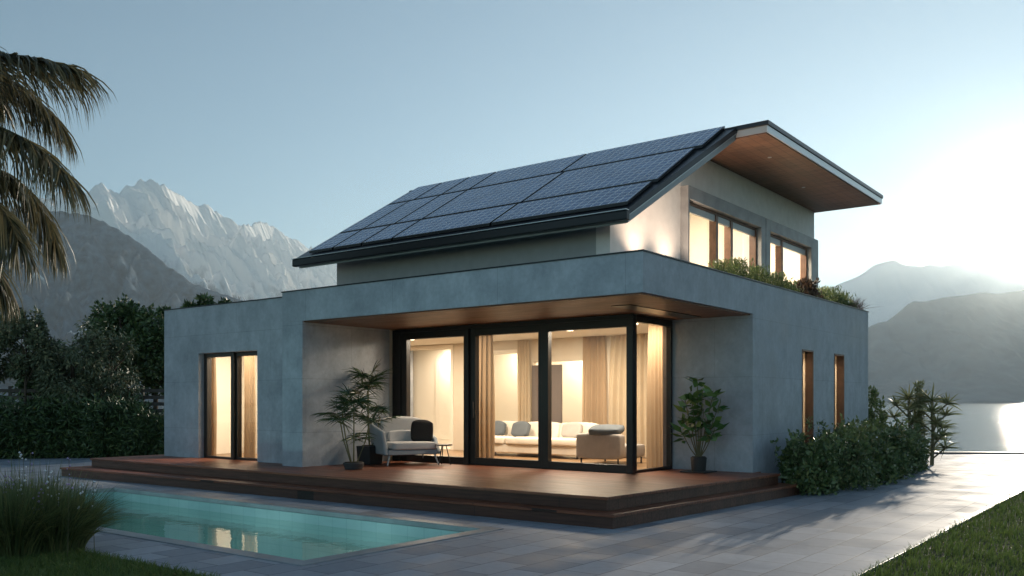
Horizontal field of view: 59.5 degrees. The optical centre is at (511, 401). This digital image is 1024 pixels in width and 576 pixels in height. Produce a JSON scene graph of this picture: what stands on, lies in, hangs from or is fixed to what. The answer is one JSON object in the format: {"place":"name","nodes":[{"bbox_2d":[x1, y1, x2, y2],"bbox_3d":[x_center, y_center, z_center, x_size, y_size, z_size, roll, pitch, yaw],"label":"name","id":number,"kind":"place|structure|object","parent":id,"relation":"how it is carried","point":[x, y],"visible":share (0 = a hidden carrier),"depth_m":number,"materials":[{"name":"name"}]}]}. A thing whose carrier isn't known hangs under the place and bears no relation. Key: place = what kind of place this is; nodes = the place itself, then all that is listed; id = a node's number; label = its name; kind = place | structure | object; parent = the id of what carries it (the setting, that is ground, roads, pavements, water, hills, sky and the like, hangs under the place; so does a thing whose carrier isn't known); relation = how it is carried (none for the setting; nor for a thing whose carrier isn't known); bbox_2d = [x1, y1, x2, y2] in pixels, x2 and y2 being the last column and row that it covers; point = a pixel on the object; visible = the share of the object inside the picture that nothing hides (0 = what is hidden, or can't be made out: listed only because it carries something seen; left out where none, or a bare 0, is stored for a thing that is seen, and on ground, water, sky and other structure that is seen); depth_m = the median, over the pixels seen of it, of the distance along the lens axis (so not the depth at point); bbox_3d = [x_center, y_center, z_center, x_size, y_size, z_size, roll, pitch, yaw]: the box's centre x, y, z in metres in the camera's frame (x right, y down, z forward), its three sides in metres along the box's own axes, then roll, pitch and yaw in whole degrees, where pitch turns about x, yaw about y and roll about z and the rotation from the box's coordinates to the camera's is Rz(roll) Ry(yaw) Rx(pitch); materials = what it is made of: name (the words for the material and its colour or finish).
{"place":"outdoors","nodes":[
{"label":"outdoors","id":0,"kind":"place"},
{"bbox_2d":[0,546,219,575],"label":"garden grass","id":1,"kind":"structure","parent":0,"point":[81,561],"depth_m":8.56,"materials":[{"name":"green plant"}]},
{"bbox_2d":[0,210,242,401],"bbox_3d":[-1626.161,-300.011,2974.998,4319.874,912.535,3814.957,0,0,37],"label":"foothills","id":2,"kind":"structure","parent":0,"point":[112,264],"depth_m":3267.00,"materials":[{"name":"grey stone"}]},
{"bbox_2d":[0,179,336,394],"bbox_3d":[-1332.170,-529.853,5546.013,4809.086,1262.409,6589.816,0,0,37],"label":"snowy mountains","id":3,"kind":"structure","parent":0,"point":[206,246],"depth_m":4608.39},
{"bbox_2d":[0,454,1023,575],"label":"terrace paving","id":4,"kind":"structure","parent":0,"point":[846,532],"depth_m":10.49,"materials":[{"name":"grey stone"}]},
{"bbox_2d":[0,314,23,383],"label":"young tree","id":5,"kind":"object","parent":4,"relation":"on","point":[3,361],"visible":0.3,"depth_m":26.83,"materials":[{"name":"green plant"}]},
{"bbox_2d":[0,390,27,458],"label":"garden shrub","id":6,"kind":"object","parent":4,"relation":"on","point":[21,401],"visible":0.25,"depth_m":25.57,"materials":[{"name":"green plant"}]},
{"bbox_2d":[0,304,53,405],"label":"young tree","id":7,"kind":"object","parent":4,"relation":"on","point":[18,366],"visible":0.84,"depth_m":26.32,"materials":[{"name":"green plant"}]},
{"bbox_2d":[0,391,55,458],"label":"garden shrub","id":8,"kind":"object","parent":4,"relation":"on","point":[19,438],"visible":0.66,"depth_m":25.19,"materials":[{"name":"green plant"}]},
{"bbox_2d":[24,385,90,458],"bbox_3d":[-13.159,0.668,26.094,2.176,2.356,2.291,0,0,15],"label":"garden shrub","id":9,"kind":"object","parent":4,"relation":"on","point":[53,410],"visible":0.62,"depth_m":25.52,"materials":[{"name":"green plant"}]},
{"bbox_2d":[0,47,117,335],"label":"palm tree","id":10,"kind":"object","parent":4,"relation":"on","point":[13,235],"visible":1,"depth_m":13.59,"materials":[{"name":"green plant"}]},
{"bbox_2d":[28,315,109,435],"bbox_3d":[-13.406,-0.460,26.957,2.627,4.326,2.218,0,0,37],"label":"weeping tree","id":11,"kind":"object","parent":4,"relation":"on","point":[52,370],"visible":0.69,"depth_m":26.50,"materials":[{"name":"green plant"}]},
{"bbox_2d":[56,391,127,457],"bbox_3d":[-12.143,0.720,26.267,2.535,2.253,2.220,0,0,37],"label":"garden shrub","id":12,"kind":"object","parent":4,"relation":"on","point":[91,441],"visible":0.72,"depth_m":25.56,"materials":[{"name":"green plant"}]},
{"bbox_2d":[68,318,144,407],"bbox_3d":[-12.420,-0.459,27.515,2.289,4.323,2.095,0,0,37],"label":"weeping tree","id":13,"kind":"object","parent":4,"relation":"on","point":[112,358],"visible":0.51,"depth_m":27.29,"materials":[{"name":"green plant"}]},
{"bbox_2d":[97,392,160,457],"bbox_3d":[-11.259,0.761,26.304,2.201,2.149,2.008,0,0,7],"label":"garden shrub","id":14,"kind":"object","parent":4,"relation":"on","point":[129,441],"visible":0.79,"depth_m":25.78,"materials":[{"name":"green plant"}]},
{"bbox_2d":[135,409,163,455],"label":"garden shrub","id":15,"kind":"object","parent":4,"relation":"on","point":[157,445],"visible":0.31,"depth_m":26.00,"materials":[{"name":"green plant"}]},
{"bbox_2d":[72,486,503,565],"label":"swimming pool","id":16,"kind":"structure","parent":4,"relation":"in","point":[291,534],"depth_m":13.59,"materials":[{"name":"teal liquid"}]},
{"bbox_2d":[60,454,798,528],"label":"timber deck","id":17,"kind":"structure","parent":4,"relation":"on","point":[607,500],"depth_m":14.17,"materials":[{"name":"brown wood"}]},
{"bbox_2d":[312,383,392,469],"bbox_3d":[-2.996,0.434,16.439,1.517,1.584,1.370,0,0,37],"label":"potted palm","id":18,"kind":"object","parent":17,"relation":"on","point":[349,402],"visible":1,"depth_m":16.24,"materials":[{"name":"green plant"}]},
{"bbox_2d":[342,361,400,464],"bbox_3d":[-2.808,0.153,17.708,1.304,2.147,1.200,0,0,37],"label":"potted palm","id":19,"kind":"object","parent":17,"relation":"on","point":[369,456],"visible":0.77,"depth_m":17.59,"materials":[{"name":"green plant"}]},
{"bbox_2d":[370,416,439,465],"bbox_3d":[-2.104,0.759,17.743,1.226,0.938,1.004,0,0,-27],"label":"armchair","id":20,"kind":"object","parent":17,"relation":"on","point":[394,438],"visible":0.74,"depth_m":17.54,"materials":[{"name":"grey fabric"}]},
{"bbox_2d":[411,419,432,441],"bbox_3d":[-1.796,0.588,17.866,0.449,0.489,0.160,4,-19,-11],"label":"cushion","id":21,"kind":"object","parent":20,"relation":"on","point":[421,430],"visible":0.95,"depth_m":17.79,"materials":[{"name":"black fabric"}]},
{"bbox_2d":[435,444,451,464],"bbox_3d":[-1.339,1.029,17.541,0.340,0.397,0.340,0,0,37],"label":"side table","id":22,"kind":"object","parent":17,"relation":"on","point":[442,445],"visible":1,"depth_m":17.48,"materials":[{"name":"brown metal"}]},
{"bbox_2d":[670,376,729,473],"bbox_3d":[3.245,0.382,15.688,1.214,1.688,0.748,0,0,37],"label":"potted shrub","id":23,"kind":"object","parent":17,"relation":"on","point":[698,462],"visible":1,"depth_m":15.60,"materials":[{"name":"green plant"}]},
{"bbox_2d":[163,120,882,482],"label":"house","id":24,"kind":"structure","parent":4,"relation":"on","point":[553,262],"depth_m":16.61,"materials":[{"name":"concrete"}]},
{"bbox_2d":[212,358,216,455],"bbox_3d":[-6.787,-0.136,20.072,0.532,2.688,0.119,0,0,37],"label":"curtain","id":25,"kind":"object","parent":24,"relation":"hanging from","point":[214,415],"visible":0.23,"depth_m":19.91,"materials":[{"name":"beige fabric"}]},
{"bbox_2d":[204,352,234,459],"bbox_3d":[-6.311,0.084,19.406,1.075,2.288,0.120,0,0,37],"label":"patio door","id":26,"kind":"structure","parent":24,"relation":"in","point":[208,357],"depth_m":19.62,"materials":[{"name":"brown metal"}]},
{"bbox_2d":[235,351,256,460],"bbox_3d":[-5.491,0.084,18.841,1.035,2.288,0.120,0,0,37],"label":"patio door","id":27,"kind":"structure","parent":24,"relation":"in","point":[238,355],"depth_m":19.06,"materials":[{"name":"brown metal"}]},
{"bbox_2d":[244,356,255,457],"bbox_3d":[-5.623,-0.136,19.182,0.402,2.688,0.094,0,0,37],"label":"curtain","id":28,"kind":"object","parent":24,"relation":"hanging from","point":[249,410],"visible":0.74,"depth_m":19.16,"materials":[{"name":"beige fabric"}]},
{"bbox_2d":[401,329,469,464],"bbox_3d":[-1.545,-0.136,18.127,1.820,2.728,0.120,0,0,37],"label":"sliding door","id":29,"kind":"structure","parent":24,"relation":"in","point":[405,337],"depth_m":18.02,"materials":[{"name":"brown metal"}]},
{"bbox_2d":[435,359,449,446],"bbox_3d":[-1.572,0.024,24.323,1.350,2.408,0.060,0,0,37],"label":"panel door","id":30,"kind":"structure","parent":24,"relation":"in","point":[442,366],"depth_m":24.54,"materials":[{"name":"beige"}]},
{"bbox_2d":[479,335,494,457],"bbox_3d":[-0.556,-0.136,17.774,0.522,2.688,0.143,0,0,37],"label":"curtain","id":31,"kind":"object","parent":24,"relation":"hanging from","point":[486,408],"visible":0.69,"depth_m":17.71,"materials":[{"name":"beige fabric"}]},
{"bbox_2d":[470,324,540,467],"bbox_3d":[-0.093,-0.136,17.080,1.780,2.728,0.120,0,0,37],"label":"sliding door","id":32,"kind":"structure","parent":24,"relation":"in","point":[475,333],"depth_m":17.34,"materials":[{"name":"brown metal"}]},
{"bbox_2d":[517,340,529,421],"bbox_3d":[0.274,-0.136,21.444,0.382,2.688,0.106,0,0,37],"label":"curtain","id":33,"kind":"object","parent":24,"relation":"hanging from","point":[523,366],"visible":0.68,"depth_m":21.44,"materials":[{"name":"beige fabric"}]},
{"bbox_2d":[495,421,598,458],"bbox_3d":[0.494,0.834,20.151,3.020,0.773,0.950,0,0,37],"label":"sofa","id":34,"kind":"object","parent":24,"relation":"on","point":[508,442],"visible":0.48,"depth_m":19.82,"materials":[{"name":"beige fabric"}]},
{"bbox_2d":[495,421,506,435],"bbox_3d":[-0.351,0.628,20.940,0.506,0.399,0.143,0,-20,40],"label":"cushion","id":35,"kind":"object","parent":34,"relation":"on","point":[500,428],"visible":0.56,"depth_m":20.80,"materials":[{"name":"fabric"}]},
{"bbox_2d":[511,421,530,436],"bbox_3d":[0.203,0.628,20.429,0.506,0.399,0.143,0,-20,40],"label":"cushion","id":36,"kind":"object","parent":34,"relation":"on","point":[520,428],"visible":0.98,"depth_m":20.35,"materials":[{"name":"fabric"}]},
{"bbox_2d":[561,422,582,437],"bbox_3d":[1.315,0.628,19.578,0.506,0.399,0.143,0,-20,32],"label":"cushion","id":37,"kind":"object","parent":34,"relation":"on","point":[571,429],"visible":0.84,"depth_m":19.52,"materials":[{"name":"grey fabric"}]},
{"bbox_2d":[541,315,635,473],"bbox_3d":[1.334,-0.136,15.925,1.910,2.728,0.120,0,0,37],"label":"sliding door","id":38,"kind":"structure","parent":24,"relation":"in","point":[630,323],"depth_m":15.83,"materials":[{"name":"brown metal"}]},
{"bbox_2d":[582,336,606,424],"bbox_3d":[1.851,-0.136,20.238,0.653,2.688,0.102,0,0,37],"label":"curtain","id":39,"kind":"object","parent":24,"relation":"hanging from","point":[594,406],"visible":0.7,"depth_m":20.24,"materials":[{"name":"beige fabric"}]},
{"bbox_2d":[576,433,644,463],"bbox_3d":[1.985,0.911,17.821,1.022,0.620,1.083,0,0,37],"label":"lounge chair","id":40,"kind":"object","parent":24,"relation":"on","point":[607,447],"visible":0.89,"depth_m":17.37,"materials":[{"name":"grey fabric"}]},
{"bbox_2d":[588,424,624,435],"bbox_3d":[1.845,0.548,17.473,0.682,0.186,0.440,0,12,26],"label":"cushion","id":41,"kind":"object","parent":40,"relation":"on","point":[603,429],"visible":0.98,"depth_m":17.33,"materials":[{"name":"fabric"}]},
{"bbox_2d":[609,334,647,457],"bbox_3d":[2.764,-0.136,19.540,1.557,2.688,0.128,0,0,37],"label":"curtain","id":42,"kind":"object","parent":24,"relation":"hanging from","point":[617,394],"visible":0.42,"depth_m":19.77,"materials":[{"name":"beige fabric"}]},
{"bbox_2d":[646,324,662,467],"bbox_3d":[2.667,-0.136,16.574,0.130,2.688,0.673,0,0,37],"label":"curtain","id":43,"kind":"object","parent":24,"relation":"hanging from","point":[654,427],"visible":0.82,"depth_m":16.48,"materials":[{"name":"beige fabric"}]},
{"bbox_2d":[636,315,672,472],"bbox_3d":[2.506,-0.136,15.967,0.100,2.728,1.350,0,0,37],"label":"corner window","id":44,"kind":"structure","parent":24,"relation":"in","point":[668,324],"depth_m":16.44,"materials":[{"name":"brown metal"}]},
{"bbox_2d":[689,202,756,274],"bbox_3d":[3.877,-2.665,16.706,0.140,1.630,3.190,0,0,37],"label":"upper window","id":45,"kind":"structure","parent":24,"relation":"in","point":[714,218],"depth_m":16.86,"materials":[{"name":"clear glass"}]},
{"bbox_2d":[771,234,806,279],"bbox_3d":[5.878,-2.665,19.323,0.140,1.630,2.440,0,0,37],"label":"upper window","id":46,"kind":"structure","parent":24,"relation":"in","point":[780,243],"depth_m":19.24,"materials":[{"name":"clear glass"}]},
{"bbox_2d":[802,349,813,442],"bbox_3d":[5.726,-0.090,17.822,0.342,1.880,0.630,0,0,37],"label":"slit window","id":47,"kind":"structure","parent":24,"relation":"in","point":[807,355],"depth_m":17.98,"materials":[{"name":"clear glass"}]},
{"bbox_2d":[834,353,843,429],"bbox_3d":[6.920,-0.090,19.383,0.342,1.880,0.660,0,0,37],"label":"slit window","id":48,"kind":"structure","parent":24,"relation":"in","point":[838,358],"depth_m":19.56,"materials":[{"name":"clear glass"}]},
{"bbox_3d":[5.511,-1.958,18.069,0.400,0.273,7.600,0,0,37],"label":"roof planter","id":49,"kind":"object","parent":24,"relation":"on","visible":0},
{"bbox_2d":[708,258,744,276],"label":"roof plant","id":50,"kind":"object","parent":49,"relation":"in","point":[720,265],"visible":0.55,"depth_m":15.25,"materials":[{"name":"green plant"}]},
{"bbox_2d":[724,256,760,279],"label":"roof plant","id":51,"kind":"object","parent":49,"relation":"in","point":[740,269],"visible":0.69,"depth_m":15.79,"materials":[{"name":"green plant"}]},
{"bbox_2d":[746,264,780,286],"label":"roof plant","id":52,"kind":"object","parent":49,"relation":"in","point":[762,277],"visible":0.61,"depth_m":16.40,"materials":[{"name":"green plant"}]},
{"bbox_2d":[764,271,801,291],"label":"roof plant","id":53,"kind":"object","parent":49,"relation":"in","point":[779,278],"visible":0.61,"depth_m":17.05,"materials":[{"name":"green plant"}]},
{"bbox_2d":[781,279,802,292],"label":"roof plant","id":54,"kind":"object","parent":49,"relation":"in","point":[792,286],"visible":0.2,"depth_m":17.58,"materials":[{"name":"green plant"}]},
{"bbox_2d":[793,277,823,298],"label":"roof plant","id":55,"kind":"object","parent":49,"relation":"in","point":[808,286],"visible":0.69,"depth_m":18.32,"materials":[{"name":"brown plant"}]},
{"bbox_2d":[816,286,831,300],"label":"roof plant","id":56,"kind":"object","parent":49,"relation":"in","point":[823,292],"visible":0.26,"depth_m":19.02,"materials":[{"name":"green plant"}]},
{"bbox_2d":[817,285,855,305],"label":"roof plant","id":57,"kind":"object","parent":49,"relation":"in","point":[834,294],"visible":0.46,"depth_m":19.71,"materials":[{"name":"green plant"}]},
{"bbox_2d":[830,292,857,307],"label":"roof plant","id":58,"kind":"object","parent":49,"relation":"in","point":[845,299],"visible":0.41,"depth_m":20.21,"materials":[{"name":"green plant"}]},
{"bbox_2d":[844,297,883,309],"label":"roof plant","id":59,"kind":"object","parent":49,"relation":"in","point":[859,306],"visible":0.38,"depth_m":20.71,"materials":[{"name":"green plant"}]},
{"bbox_2d":[770,429,846,495],"bbox_3d":[5.219,1.076,15.715,1.201,1.220,1.311,0,0,37],"label":"bush","id":60,"kind":"object","parent":4,"relation":"on","point":[805,467],"visible":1,"depth_m":15.38,"materials":[{"name":"green plant"}]},
{"bbox_2d":[805,413,881,490],"bbox_3d":[6.137,0.929,16.662,1.390,1.473,1.547,0,0,37],"label":"bush","id":61,"kind":"object","parent":4,"relation":"on","point":[853,473],"visible":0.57,"depth_m":16.28,"materials":[{"name":"green plant"}]},
{"bbox_2d":[840,419,901,484],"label":"bush","id":62,"kind":"object","parent":4,"relation":"on","point":[888,458],"visible":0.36,"depth_m":17.32,"materials":[{"name":"green plant"}]},
{"bbox_2d":[868,385,888,430],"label":"garden shrub","id":63,"kind":"object","parent":4,"relation":"on","point":[874,402],"visible":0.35,"depth_m":23.35,"materials":[{"name":"green plant"}]},
{"bbox_2d":[846,413,917,478],"bbox_3d":[7.747,0.947,18.874,1.444,1.477,1.595,0,0,37],"label":"bush","id":64,"kind":"object","parent":4,"relation":"on","point":[902,444],"visible":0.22,"depth_m":18.60,"materials":[{"name":"green plant"}]},
{"bbox_2d":[883,383,933,434],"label":"yucca","id":65,"kind":"object","parent":4,"relation":"on","point":[908,396],"visible":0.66,"depth_m":22.96,"materials":[{"name":"green plant"}]},
{"bbox_2d":[889,422,927,474],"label":"bush","id":66,"kind":"object","parent":4,"relation":"on","point":[919,455],"visible":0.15,"depth_m":19.79,"materials":[{"name":"green plant"}]},
{"bbox_2d":[886,425,930,470],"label":"bush","id":67,"kind":"object","parent":4,"relation":"on","point":[924,442],"visible":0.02,"depth_m":20.82,"materials":[{"name":"green plant"}]},
{"bbox_2d":[913,379,927,436],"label":"tall stem plant","id":68,"kind":"object","parent":4,"relation":"on","point":[919,393],"visible":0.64,"depth_m":22.77,"materials":[{"name":"green plant"}]},
{"bbox_2d":[904,383,962,464],"bbox_3d":[10.610,0.531,22.617,1.558,2.142,1.595,0,0,37],"label":"yucca","id":69,"kind":"object","parent":4,"relation":"on","point":[935,423],"visible":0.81,"depth_m":22.55,"materials":[{"name":"green plant"}]},
{"bbox_2d":[848,488,1023,575],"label":"lawn edging","id":70,"kind":"object","parent":4,"relation":"on","point":[900,551],"depth_m":10.22,"materials":[{"name":"stone"}]},
{"bbox_2d":[0,0,1023,288],"label":"sky","id":71,"kind":"structure","parent":0,"point":[304,119],"materials":[{"name":"blue"}]},
{"bbox_2d":[147,402,1023,451],"bbox_3d":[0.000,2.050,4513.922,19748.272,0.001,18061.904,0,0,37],"label":"lake water","id":72,"kind":"structure","parent":0,"point":[989,426],"depth_m":77.84,"materials":[{"name":"liquid"}]},
{"bbox_2d":[934,452,1023,453],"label":"quay wall","id":73,"kind":"structure","parent":72,"relation":"in","point":[980,452],"depth_m":27.60,"materials":[{"name":"grey concrete"}]},
{"bbox_2d":[830,261,1023,326],"bbox_3d":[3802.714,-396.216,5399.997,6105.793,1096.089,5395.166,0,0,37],"label":"mountains","id":74,"kind":"structure","parent":0,"point":[893,288],"depth_m":5493.30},
{"bbox_2d":[852,491,1023,575],"bbox_3d":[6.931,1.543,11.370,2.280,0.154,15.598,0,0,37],"label":"lawn grass","id":75,"kind":"structure","parent":0,"point":[991,551],"depth_m":9.45,"materials":[{"name":"green plant"}]},
{"bbox_2d":[868,290,1023,401],"bbox_3d":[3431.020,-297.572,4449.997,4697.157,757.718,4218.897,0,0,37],"label":"lakeside hill","id":76,"kind":"structure","parent":0,"point":[969,348],"depth_m":4321.65,"materials":[{"name":"grey stone"}]},
{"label":"garden soil","id":77,"kind":"structure","parent":0,"visible":0},
{"bbox_2d":[0,467,22,509],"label":"grass tuft","id":78,"kind":"object","parent":77,"relation":"on","point":[7,488],"visible":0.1,"depth_m":9.72,"materials":[{"name":"plant"}]},
{"bbox_2d":[18,451,26,495],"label":"flower stem","id":79,"kind":"object","parent":77,"relation":"on","point":[20,456],"visible":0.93,"depth_m":9.39,"materials":[{"name":"white plant"}]},
{"bbox_2d":[0,446,91,502],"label":"grass tuft","id":80,"kind":"object","parent":77,"relation":"on","point":[34,476],"visible":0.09,"depth_m":10.08,"materials":[{"name":"green plant"}]},
{"bbox_2d":[44,466,52,540],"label":"flower stem","id":81,"kind":"object","parent":77,"relation":"on","point":[47,487],"visible":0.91,"depth_m":9.38,"materials":[{"name":"green plant"}]},
{"bbox_2d":[0,448,98,559],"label":"grass tuft","id":82,"kind":"object","parent":77,"relation":"on","point":[23,545],"visible":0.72,"depth_m":9.11,"materials":[{"name":"green plant"}]},
{"bbox_2d":[66,457,72,556],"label":"flower stem","id":83,"kind":"object","parent":77,"relation":"on","point":[67,458],"visible":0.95,"depth_m":9.21,"materials":[{"name":"green plant"}]},
{"bbox_2d":[0,459,139,555],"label":"grass tuft","id":84,"kind":"object","parent":77,"relation":"on","point":[71,537],"visible":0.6,"depth_m":9.42,"materials":[{"name":"green plant"}]},
{"bbox_2d":[77,482,83,550],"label":"flower stem","id":85,"kind":"object","parent":77,"relation":"on","point":[81,486],"visible":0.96,"depth_m":9.46,"materials":[{"name":"green plant"}]},
{"bbox_2d":[90,481,95,548],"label":"flower stem","id":86,"kind":"object","parent":77,"relation":"on","point":[93,508],"visible":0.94,"depth_m":9.59,"materials":[{"name":"green plant"}]},
{"bbox_3d":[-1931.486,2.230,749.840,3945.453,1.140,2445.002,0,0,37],"label":"meadow ground","id":87,"kind":"structure","parent":0,"visible":0},
{"bbox_2d":[11,339,76,401],"bbox_3d":[-15.856,-0.298,31.058,3.464,4.004,2.470,0,0,37],"label":"round tree","id":88,"kind":"object","parent":87,"relation":"on","point":[18,385],"visible":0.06,"depth_m":30.54,"materials":[{"name":"green plant"}]},
{"bbox_2d":[0,386,163,411],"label":"slatted fence","id":89,"kind":"object","parent":87,"relation":"on","point":[10,389],"visible":0.04,"depth_m":28.30,"materials":[{"name":"brown wood"}]},
{"bbox_2d":[80,292,151,387],"bbox_3d":[-13.606,-1.058,31.002,2.881,5.523,2.685,0,0,37],"label":"round tree","id":90,"kind":"object","parent":87,"relation":"on","point":[122,315],"visible":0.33,"depth_m":30.89,"materials":[{"name":"green plant"}]},
{"bbox_2d":[121,302,170,413],"bbox_3d":[-12.162,-0.833,30.539,2.173,5.071,2.253,0,0,20],"label":"round tree","id":91,"kind":"object","parent":87,"relation":"on","point":[151,367],"visible":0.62,"depth_m":29.97,"materials":[{"name":"green plant"}]},
{"bbox_2d":[180,291,232,307],"bbox_3d":[-11.143,-1.196,33.015,2.149,5.796,1.989,0,0,-23],"label":"round tree","id":92,"kind":"object","parent":87,"relation":"on","point":[204,299],"visible":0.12,"depth_m":32.91,"materials":[{"name":"green plant"}]}
]}

